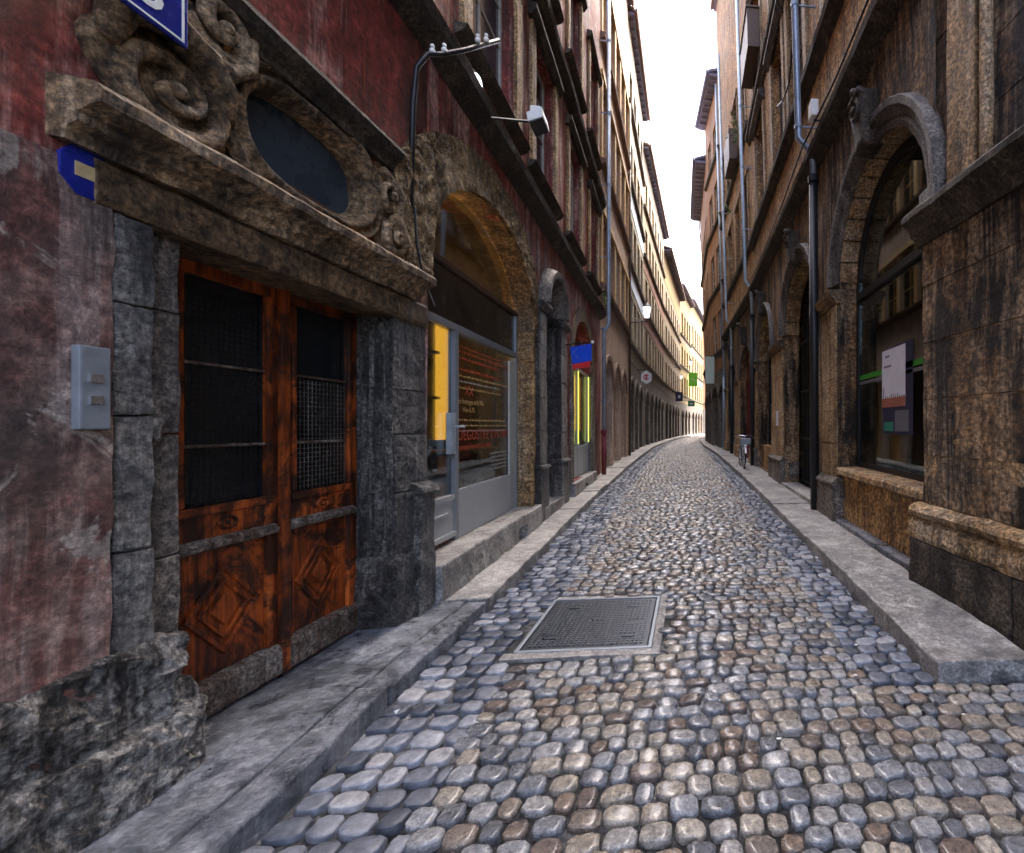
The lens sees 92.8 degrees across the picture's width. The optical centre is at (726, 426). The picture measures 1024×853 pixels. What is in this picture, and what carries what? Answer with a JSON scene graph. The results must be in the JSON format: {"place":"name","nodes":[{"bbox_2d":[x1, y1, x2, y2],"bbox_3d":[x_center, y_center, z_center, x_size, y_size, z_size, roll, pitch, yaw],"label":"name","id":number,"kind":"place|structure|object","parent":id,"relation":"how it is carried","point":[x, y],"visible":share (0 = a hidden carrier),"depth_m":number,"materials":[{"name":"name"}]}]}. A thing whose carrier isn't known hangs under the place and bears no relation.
{"place":"outdoors","nodes":[
{"label":"outdoors","id":0,"kind":"place"},
{"bbox_2d":[76,602,484,852],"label":"pavement","id":1,"kind":"structure","parent":0,"point":[268,760],"depth_m":2.09,"materials":[{"name":"grey stone"}]},
{"bbox_2d":[446,433,703,612],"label":"pavement","id":2,"kind":"structure","parent":0,"point":[492,584],"depth_m":5.49,"materials":[{"name":"grey stone"}]},
{"bbox_2d":[242,436,933,852],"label":"gutter paving","id":3,"kind":"structure","parent":0,"point":[356,830],"depth_m":2.75,"materials":[{"name":"stone"}]},
{"bbox_2d":[256,434,1023,852],"bbox_3d":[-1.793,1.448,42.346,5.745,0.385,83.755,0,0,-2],"label":"cobbled road","id":4,"kind":"structure","parent":0,"point":[690,490],"depth_m":2.29,"materials":[{"name":"grey stone"}]},
{"bbox_2d":[498,594,667,663],"bbox_3d":[-1.062,1.612,3.598,1.094,0.060,1.115,0,0,-5],"label":"utility cover","id":5,"kind":"object","parent":4,"relation":"on","point":[578,628],"visible":0.98,"depth_m":3.43,"materials":[{"name":"metal"}]},
{"bbox_2d":[899,688,938,714],"bbox_3d":[1.117,1.607,2.573,0.220,0.026,0.220,0,0,-5],"label":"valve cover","id":6,"kind":"object","parent":4,"relation":"on","point":[919,705],"visible":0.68,"depth_m":2.54,"materials":[{"name":"metal"}]},
{"bbox_2d":[634,0,716,313],"label":"sky","id":7,"kind":"structure","parent":0,"point":[679,41],"materials":[{"name":"white"}]},
{"bbox_2d":[701,439,1023,686],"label":"pavement","id":8,"kind":"structure","parent":0,"point":[940,639],"depth_m":3.65,"materials":[{"name":"grey stone"}]},
{"bbox_2d":[734,435,753,468],"bbox_3d":[0.547,0.823,14.623,0.642,1.093,1.750,0,0,-5],"label":"bicycle","id":9,"kind":"object","parent":8,"relation":"on","point":[744,442],"visible":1,"depth_m":14.11,"materials":[{"name":"grey metal"}]},
{"label":"ground","id":10,"kind":"structure","parent":0,"visible":0},
{"bbox_2d":[0,0,606,852],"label":"red stucco house","id":11,"kind":"structure","parent":10,"relation":"on","point":[330,424],"depth_m":2.42,"materials":[{"name":"brown paint"}]},
{"bbox_2d":[56,143,107,200],"bbox_3d":[-2.322,-0.920,1.595,0.017,0.185,0.141,0,0,-5],"label":"house number plate","id":12,"kind":"object","parent":11,"relation":"attached to","point":[78,172],"visible":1,"depth_m":1.57,"materials":[{"name":"blue metal"}]},
{"bbox_2d":[71,345,109,428],"bbox_3d":[-2.300,-0.140,1.594,0.035,0.300,0.085,0,0,-5],"label":"intercom panel","id":13,"kind":"object","parent":11,"relation":"attached to","point":[90,387],"visible":1,"depth_m":1.58,"materials":[{"name":"grey paint"}]},
{"bbox_2d":[119,0,187,48],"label":"street sign","id":14,"kind":"object","parent":11,"relation":"attached to","point":[169,18],"visible":1,"depth_m":1.72,"materials":[{"name":"blue metal"}]},
{"bbox_2d":[168,257,281,717],"bbox_3d":[-2.669,0.315,2.346,0.086,2.381,0.607,0,0,-5],"label":"door","id":15,"kind":"structure","parent":11,"relation":"in","point":[227,434],"depth_m":2.36,"materials":[{"name":"orange wood"}]},
{"bbox_2d":[237,95,348,213],"bbox_3d":[-2.491,-1.550,2.569,0.070,0.458,0.788,0,0,-5],"label":"oval window","id":16,"kind":"structure","parent":11,"relation":"in","point":[294,154],"depth_m":2.57,"materials":[{"name":"black glass"}]},
{"bbox_2d":[290,294,358,668],"bbox_3d":[-2.722,0.315,2.956,0.086,2.380,0.602,0,0,-5],"label":"door","id":17,"kind":"structure","parent":11,"relation":"in","point":[324,610],"depth_m":2.97,"materials":[{"name":"orange wood"}]},
{"bbox_2d":[427,320,464,545],"bbox_3d":[-2.782,0.066,4.193,0.144,2.128,0.843,0,0,-5],"label":"shop door","id":18,"kind":"structure","parent":11,"relation":"in","point":[441,424],"depth_m":4.35,"materials":[{"name":"yellow glass"}]},
{"bbox_2d":[409,33,500,306],"bbox_3d":[-2.302,-2.304,3.757,0.198,2.619,0.800,0,0,21],"label":"cable bracket","id":19,"kind":"object","parent":11,"relation":"attached to","point":[427,55],"visible":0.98,"depth_m":3.42,"materials":[{"name":"black metal"}]},
{"bbox_2d":[472,68,481,84],"bbox_3d":[-2.546,-3.460,4.420,0.143,0.240,0.240,0,0,-5],"label":"wall lamp","id":20,"kind":"object","parent":11,"relation":"attached to","point":[478,77],"visible":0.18,"depth_m":4.39,"materials":[{"name":"white glass"}]},
{"bbox_2d":[454,0,530,155],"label":"window","id":21,"kind":"structure","parent":11,"relation":"in","point":[480,17],"depth_m":5.36,"materials":[{"name":"brown wood"}]},
{"bbox_2d":[490,105,548,136],"bbox_3d":[-2.255,-3.359,4.818,0.591,0.343,0.299,0,0,-27],"label":"floodlight","id":22,"kind":"object","parent":11,"relation":"attached to","point":[537,121],"visible":1,"depth_m":4.79,"materials":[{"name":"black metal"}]},
{"bbox_2d":[527,0,563,220],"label":"window","id":23,"kind":"structure","parent":11,"relation":"in","point":[537,32],"depth_m":7.00,"materials":[{"name":"brown wood"}]},
{"bbox_2d":[550,0,563,24],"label":"window","id":24,"kind":"structure","parent":11,"relation":"in","point":[556,6],"depth_m":7.75,"materials":[{"name":"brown wood"}]},
{"bbox_2d":[565,113,587,266],"bbox_3d":[-3.294,-4.915,9.398,0.320,2.410,1.700,0,0,-7],"label":"window","id":25,"kind":"structure","parent":11,"relation":"in","point":[571,131],"depth_m":9.11,"materials":[{"name":"brown wood"}]},
{"bbox_2d":[565,0,587,114],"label":"window","id":26,"kind":"structure","parent":11,"relation":"in","point":[578,82],"depth_m":9.67,"materials":[{"name":"brown wood"}]},
{"bbox_2d":[566,341,593,368],"bbox_3d":[-2.817,-1.350,8.315,0.630,0.540,0.060,0,0,5],"label":"hanging sign","id":27,"kind":"object","parent":11,"relation":"attached to","point":[581,356],"visible":0.98,"depth_m":8.30,"materials":[{"name":"blue metal"}]},
{"bbox_2d":[587,179,602,295],"bbox_3d":[-3.591,-4.915,11.683,0.394,2.410,1.704,0,0,-5],"label":"window","id":28,"kind":"structure","parent":11,"relation":"in","point":[592,194],"depth_m":11.35,"materials":[{"name":"brown wood"}]},
{"bbox_2d":[587,29,602,170],"bbox_3d":[-3.591,-8.540,11.683,0.394,2.560,1.704,0,0,-5],"label":"window","id":29,"kind":"structure","parent":11,"relation":"in","point":[592,52],"depth_m":11.45,"materials":[{"name":"brown wood"}]},
{"bbox_2d":[600,0,610,474],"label":"drainpipe","id":30,"kind":"object","parent":11,"relation":"attached to","point":[603,400],"visible":0.93,"depth_m":12.80,"materials":[{"name":"grey metal"}]},
{"bbox_2d":[600,0,634,473],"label":"lattice window house","id":31,"kind":"structure","parent":10,"relation":"on","point":[618,332],"depth_m":16.33,"materials":[{"name":"beige paint"}]},
{"bbox_2d":[601,0,604,31],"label":"window","id":32,"kind":"structure","parent":31,"relation":"in","point":[602,1],"depth_m":14.09,"materials":[{"name":"paint"}]},
{"bbox_2d":[601,209,606,282],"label":"window","id":33,"kind":"structure","parent":31,"relation":"in","point":[604,215],"depth_m":13.29,"materials":[{"name":"glass"}]},
{"bbox_2d":[601,68,606,156],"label":"window","id":34,"kind":"structure","parent":31,"relation":"in","point":[602,70],"depth_m":13.03,"materials":[{"name":"paint"}]},
{"bbox_2d":[603,289,614,309],"bbox_3d":[-3.498,-3.692,12.943,0.307,0.566,0.518,0,0,-5],"label":"wall plant","id":35,"kind":"object","parent":31,"relation":"attached to","point":[605,298],"depth_m":12.92,"materials":[{"name":"green plant"}]},
{"bbox_2d":[610,0,616,82],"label":"window","id":36,"kind":"structure","parent":31,"relation":"in","point":[612,7],"depth_m":15.56,"materials":[{"name":"paint"}]},
{"bbox_2d":[611,227,616,301],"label":"window","id":37,"kind":"structure","parent":31,"relation":"in","point":[612,234],"depth_m":15.56,"materials":[{"name":"paint"}]},
{"bbox_2d":[611,106,616,191],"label":"window","id":38,"kind":"structure","parent":31,"relation":"in","point":[612,116],"depth_m":15.56,"materials":[{"name":"paint"}]},
{"bbox_2d":[616,242,621,310],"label":"window","id":39,"kind":"structure","parent":31,"relation":"in","point":[617,248],"depth_m":16.87,"materials":[{"name":"paint"}]},
{"bbox_2d":[616,130,621,209],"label":"window","id":40,"kind":"structure","parent":31,"relation":"in","point":[617,139],"depth_m":16.87,"materials":[{"name":"paint"}]},
{"bbox_2d":[616,25,621,108],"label":"window","id":41,"kind":"structure","parent":31,"relation":"in","point":[617,38],"depth_m":16.85,"materials":[{"name":"paint"}]},
{"bbox_2d":[621,259,625,318],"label":"window","id":42,"kind":"structure","parent":31,"relation":"in","point":[622,263],"depth_m":18.19,"materials":[{"name":"paint"}]},
{"bbox_2d":[621,156,625,223],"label":"window","id":43,"kind":"structure","parent":31,"relation":"in","point":[622,162],"depth_m":18.19,"materials":[{"name":"paint"}]},
{"bbox_2d":[621,60,625,129],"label":"window","id":44,"kind":"structure","parent":31,"relation":"in","point":[622,69],"depth_m":18.09,"materials":[{"name":"paint"}]},
{"bbox_2d":[625,270,629,326],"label":"window","id":45,"kind":"structure","parent":31,"relation":"in","point":[626,274],"depth_m":18.91,"materials":[{"name":"paint"}]},
{"bbox_2d":[625,175,629,238],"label":"window","id":46,"kind":"structure","parent":31,"relation":"in","point":[626,180],"depth_m":18.92,"materials":[{"name":"paint"}]},
{"bbox_2d":[625,86,629,150],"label":"window","id":47,"kind":"structure","parent":31,"relation":"in","point":[626,94],"depth_m":18.95,"materials":[{"name":"paint"}]},
{"bbox_2d":[628,6,650,454],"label":"grey green house","id":48,"kind":"structure","parent":10,"relation":"on","point":[638,97],"depth_m":22.95,"materials":[{"name":"paint"}]},
{"bbox_2d":[628,103,630,455],"bbox_3d":[-4.363,-6.550,19.653,0.160,15.700,0.118,0,0,-5],"label":"drainpipe","id":49,"kind":"object","parent":48,"relation":"attached to","point":[629,388],"visible":0.83,"depth_m":19.62,"materials":[{"name":"grey metal"}]},
{"bbox_2d":[637,315,637,348],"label":"window","id":50,"kind":"structure","parent":48,"relation":"in","point":[637,315],"depth_m":24.54,"materials":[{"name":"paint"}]},
{"bbox_2d":[631,300,651,322],"bbox_3d":[-3.965,-5.301,20.228,0.994,1.148,0.421,0,0,-27],"label":"street lantern","id":51,"kind":"object","parent":48,"relation":"attached to","point":[646,307],"visible":0.91,"depth_m":20.25,"materials":[{"name":"white glass"}]},
{"bbox_2d":[637,369,651,383],"bbox_3d":[-4.365,-2.626,23.209,0.758,0.768,0.110,0,0,-5],"label":"shop sign","id":52,"kind":"object","parent":48,"relation":"attached to","point":[646,376],"visible":1,"depth_m":23.17,"materials":[{"name":"white paint"}]},
{"bbox_2d":[643,141,669,445],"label":"rose house","id":53,"kind":"structure","parent":10,"relation":"on","point":[655,227],"depth_m":31.64,"materials":[{"name":"beige paint"}]},
{"bbox_2d":[664,245,685,439],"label":"cream house","id":54,"kind":"structure","parent":10,"relation":"on","point":[674,294],"depth_m":45.46,"materials":[{"name":"beige paint"}]},
{"bbox_2d":[676,392,682,400],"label":"shop sign","id":55,"kind":"object","parent":54,"relation":"attached to","point":[679,396],"visible":1,"depth_m":45.70,"materials":[{"name":"black"}]},
{"bbox_2d":[680,283,694,435],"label":"yellow house","id":56,"kind":"structure","parent":10,"relation":"on","point":[687,305],"depth_m":60.14,"materials":[{"name":"yellow paint"}]},
{"bbox_2d":[688,401,694,405],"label":"shop sign","id":57,"kind":"object","parent":56,"relation":"attached to","point":[691,403],"visible":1,"depth_m":57.76,"materials":[{"name":"green metal"}]},
{"bbox_2d":[687,372,696,385],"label":"shop sign","id":58,"kind":"object","parent":56,"relation":"attached to","point":[692,379],"visible":1,"depth_m":61.76,"materials":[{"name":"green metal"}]},
{"bbox_2d":[691,298,703,433],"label":"ochre house","id":59,"kind":"structure","parent":10,"relation":"on","point":[697,358],"depth_m":72.51,"materials":[{"name":"yellow paint"}]},
{"bbox_2d":[698,221,704,379],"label":"brown corner house","id":60,"kind":"structure","parent":10,"relation":"on","point":[700,247],"depth_m":39.26,"materials":[{"name":"grey stone"}]},
{"bbox_2d":[690,155,713,444],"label":"terracotta house","id":61,"kind":"structure","parent":10,"relation":"on","point":[698,206],"depth_m":31.16,"materials":[{"name":"brown paint"}]},
{"bbox_2d":[703,332,704,433],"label":"end house","id":62,"kind":"structure","parent":10,"relation":"on","point":[703,391],"depth_m":80.06,"materials":[{"name":"beige paint"}]},
{"bbox_2d":[695,67,725,447],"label":"narrow orange house","id":63,"kind":"structure","parent":10,"relation":"on","point":[705,121],"depth_m":25.81,"materials":[{"name":"grey stone"}]},
{"bbox_2d":[711,201,712,228],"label":"window","id":64,"kind":"structure","parent":63,"relation":"in","point":[711,201],"depth_m":27.00,"materials":[{"name":"grey wood"}]},
{"bbox_2d":[705,356,721,383],"bbox_3d":[-0.721,-3.175,24.627,0.980,1.550,0.100,0,0,-5],"label":"shop sign","id":65,"kind":"object","parent":63,"relation":"attached to","point":[709,370],"visible":0.96,"depth_m":24.55,"materials":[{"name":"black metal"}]},
{"bbox_2d":[712,259,714,291],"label":"window","id":66,"kind":"structure","parent":63,"relation":"in","point":[713,259],"depth_m":27.04,"materials":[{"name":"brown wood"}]},
{"bbox_2d":[714,318,716,352],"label":"window","id":67,"kind":"structure","parent":63,"relation":"in","point":[715,318],"depth_m":27.09,"materials":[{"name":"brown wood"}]},
{"bbox_2d":[716,186,717,214],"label":"window","id":68,"kind":"structure","parent":63,"relation":"in","point":[717,186],"depth_m":25.34,"materials":[{"name":"grey wood"}]},
{"bbox_2d":[718,249,719,280],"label":"window","id":69,"kind":"structure","parent":63,"relation":"in","point":[718,249],"depth_m":25.42,"materials":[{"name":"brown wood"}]},
{"bbox_2d":[715,84,725,448],"bbox_3d":[-0.361,-8.550,23.716,0.619,19.700,0.186,0,0,-12],"label":"drainpipe","id":70,"kind":"object","parent":63,"relation":"attached to","point":[720,253],"visible":0.96,"depth_m":23.68,"materials":[{"name":"grey metal"}]},
{"bbox_2d":[719,312,721,347],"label":"window","id":71,"kind":"structure","parent":63,"relation":"in","point":[720,312],"depth_m":25.45,"materials":[{"name":"brown wood"}]},
{"bbox_2d":[710,0,803,467],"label":"brown arcade house","id":72,"kind":"structure","parent":10,"relation":"on","point":[738,304],"depth_m":18.70,"materials":[{"name":"paint"}]},
{"bbox_2d":[720,151,725,200],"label":"window","id":73,"kind":"structure","parent":72,"relation":"in","point":[723,151],"depth_m":21.64,"materials":[{"name":"brown wood"}]},
{"bbox_2d":[717,54,733,453],"bbox_3d":[-0.060,-8.000,20.659,0.810,18.800,0.187,0,0,-5],"label":"drainpipe","id":74,"kind":"object","parent":72,"relation":"attached to","point":[725,283],"visible":0.88,"depth_m":20.59,"materials":[{"name":"black metal"}]},
{"bbox_2d":[725,236,728,288],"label":"window","id":75,"kind":"structure","parent":72,"relation":"in","point":[726,239],"depth_m":21.65,"materials":[{"name":"brown wood"}]},
{"bbox_2d":[725,125,730,192],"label":"window","id":76,"kind":"structure","parent":72,"relation":"in","point":[728,125],"depth_m":21.06,"materials":[{"name":"brown wood"}]},
{"bbox_2d":[727,219,733,285],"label":"window","id":77,"kind":"structure","parent":72,"relation":"in","point":[731,222],"depth_m":20.73,"materials":[{"name":"brown wood"}]},
{"bbox_2d":[724,112,738,143],"bbox_3d":[0.222,-11.069,16.309,0.535,0.826,0.829,0,0,43],"label":"wall plant","id":78,"kind":"object","parent":72,"relation":"attached to","point":[736,124],"depth_m":16.34,"materials":[{"name":"green plant"}]},
{"bbox_2d":[733,376,734,443],"bbox_3d":[0.505,-0.825,21.274,0.110,4.649,2.498,0,0,-7],"label":"door","id":79,"kind":"structure","parent":72,"relation":"in","point":[734,376],"depth_m":22.24,"materials":[{"name":"brown wood"}]},
{"bbox_2d":[731,88,738,146],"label":"window","id":80,"kind":"structure","parent":72,"relation":"in","point":[735,99],"depth_m":17.70,"materials":[{"name":"brown wood"}]},
{"bbox_2d":[734,193,741,269],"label":"window","id":81,"kind":"structure","parent":72,"relation":"in","point":[738,201],"depth_m":18.37,"materials":[{"name":"brown wood"}]},
{"bbox_2d":[737,77,746,125],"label":"window","id":82,"kind":"structure","parent":72,"relation":"in","point":[743,90],"depth_m":16.94,"materials":[{"name":"brown wood"}]},
{"bbox_2d":[740,168,749,242],"bbox_3d":[0.760,-7.980,16.568,0.324,2.760,1.420,0,0,-7],"label":"window","id":83,"kind":"structure","parent":72,"relation":"in","point":[746,170],"depth_m":15.97,"materials":[{"name":"brown wood"}]},
{"bbox_2d":[746,364,749,457],"bbox_3d":[0.998,-0.825,17.405,0.110,4.649,2.498,0,0,-7],"label":"door","id":84,"kind":"structure","parent":72,"relation":"in","point":[748,367],"depth_m":18.22,"materials":[{"name":"wood"}]},
{"bbox_2d":[739,0,946,571],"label":"arcaded stone house","id":85,"kind":"structure","parent":10,"relation":"on","point":[876,141],"depth_m":6.71,"materials":[{"name":"brown stone"}]},
{"bbox_2d":[735,0,754,464],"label":"drainpipe","id":86,"kind":"object","parent":85,"relation":"attached to","point":[751,315],"visible":0.82,"depth_m":15.09,"materials":[{"name":"black metal"}]},
{"bbox_2d":[745,0,762,97],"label":"window","id":87,"kind":"structure","parent":85,"relation":"in","point":[750,2],"depth_m":12.55,"materials":[{"name":"brown wood"}]},
{"bbox_2d":[749,87,766,216],"bbox_3d":[1.041,-8.075,13.436,0.513,3.091,1.960,0,0,-5],"label":"window","id":88,"kind":"structure","parent":85,"relation":"in","point":[759,106],"depth_m":13.20,"materials":[{"name":"brown wood"}]},
{"bbox_2d":[767,0,769,17],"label":"window","id":89,"kind":"structure","parent":85,"relation":"in","point":[768,1],"depth_m":11.34,"materials":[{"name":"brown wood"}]},
{"bbox_2d":[763,0,786,167],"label":"window","id":90,"kind":"structure","parent":85,"relation":"in","point":[777,25],"depth_m":10.82,"materials":[{"name":"brown wood"}]},
{"bbox_2d":[776,411,777,425],"bbox_3d":[1.291,-0.210,11.309,0.006,0.380,0.280,0,0,-5],"label":"wall notice","id":91,"kind":"object","parent":85,"relation":"attached to","point":[776,418],"depth_m":11.33,"materials":[{"name":"paper"}]},
{"bbox_2d":[769,338,784,442],"bbox_3d":[1.551,-1.375,13.579,0.062,3.850,2.540,0,0,-5],"label":"display window","id":92,"kind":"structure","parent":85,"relation":"in","point":[770,397],"depth_m":14.74,"materials":[{"name":"black glass"}]},
{"bbox_2d":[777,48,792,106],"bbox_3d":[1.240,-7.324,9.134,0.101,0.586,2.628,0,0,0],"label":"cable","id":93,"kind":"object","parent":85,"relation":"attached to","point":[780,103],"visible":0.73,"depth_m":8.91,"materials":[{"name":"black rubber"}]},
{"bbox_2d":[776,0,808,120],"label":"window","id":94,"kind":"structure","parent":85,"relation":"in","point":[803,15],"depth_m":9.54,"materials":[{"name":"brown wood"}]},
{"bbox_2d":[790,0,818,509],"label":"drainpipe","id":95,"kind":"object","parent":85,"relation":"attached to","point":[813,176],"visible":0.91,"depth_m":7.59,"materials":[{"name":"black metal"}]},
{"bbox_2d":[749,0,868,283],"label":"cable","id":96,"kind":"object","parent":85,"relation":"attached to","point":[847,49],"visible":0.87,"depth_m":6.74,"materials":[{"name":"black rubber"}]},
{"bbox_2d":[808,99,819,122],"bbox_3d":[1.492,-5.032,7.051,0.348,0.295,0.200,0,0,-5],"label":"wall lamp","id":97,"kind":"object","parent":85,"relation":"attached to","point":[813,109],"visible":0.81,"depth_m":6.95,"materials":[{"name":"white metal"}]},
{"bbox_2d":[819,0,824,14],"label":"window","id":98,"kind":"structure","parent":85,"relation":"in","point":[821,2],"depth_m":7.20,"materials":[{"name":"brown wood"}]},
{"bbox_2d":[836,136,927,501],"bbox_3d":[1.974,-1.353,5.494,0.405,4.175,2.579,0,0,-5],"label":"display window","id":99,"kind":"structure","parent":85,"relation":"in","point":[889,289],"depth_m":5.68,"materials":[{"name":"black paint"}]},
{"bbox_2d":[882,343,904,407],"bbox_3d":[2.112,-0.625,5.598,0.004,0.750,0.640,0,0,-5],"label":"poster","id":100,"kind":"object","parent":99,"relation":"attached to","point":[893,377],"visible":1,"depth_m":5.58,"materials":[{"name":"paper"}]},
{"bbox_2d":[883,339,912,434],"bbox_3d":[2.123,-0.460,5.499,0.005,1.120,0.800,0,0,-5],"label":"leaflet board","id":101,"kind":"object","parent":85,"relation":"attached to","point":[897,420],"visible":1,"depth_m":5.28,"materials":[{"name":"blue"}]},
{"bbox_2d":[900,0,1023,650],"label":"corner stone building","id":102,"kind":"structure","parent":10,"relation":"on","point":[963,226],"depth_m":3.50,"materials":[{"name":"stone"}]}
]}

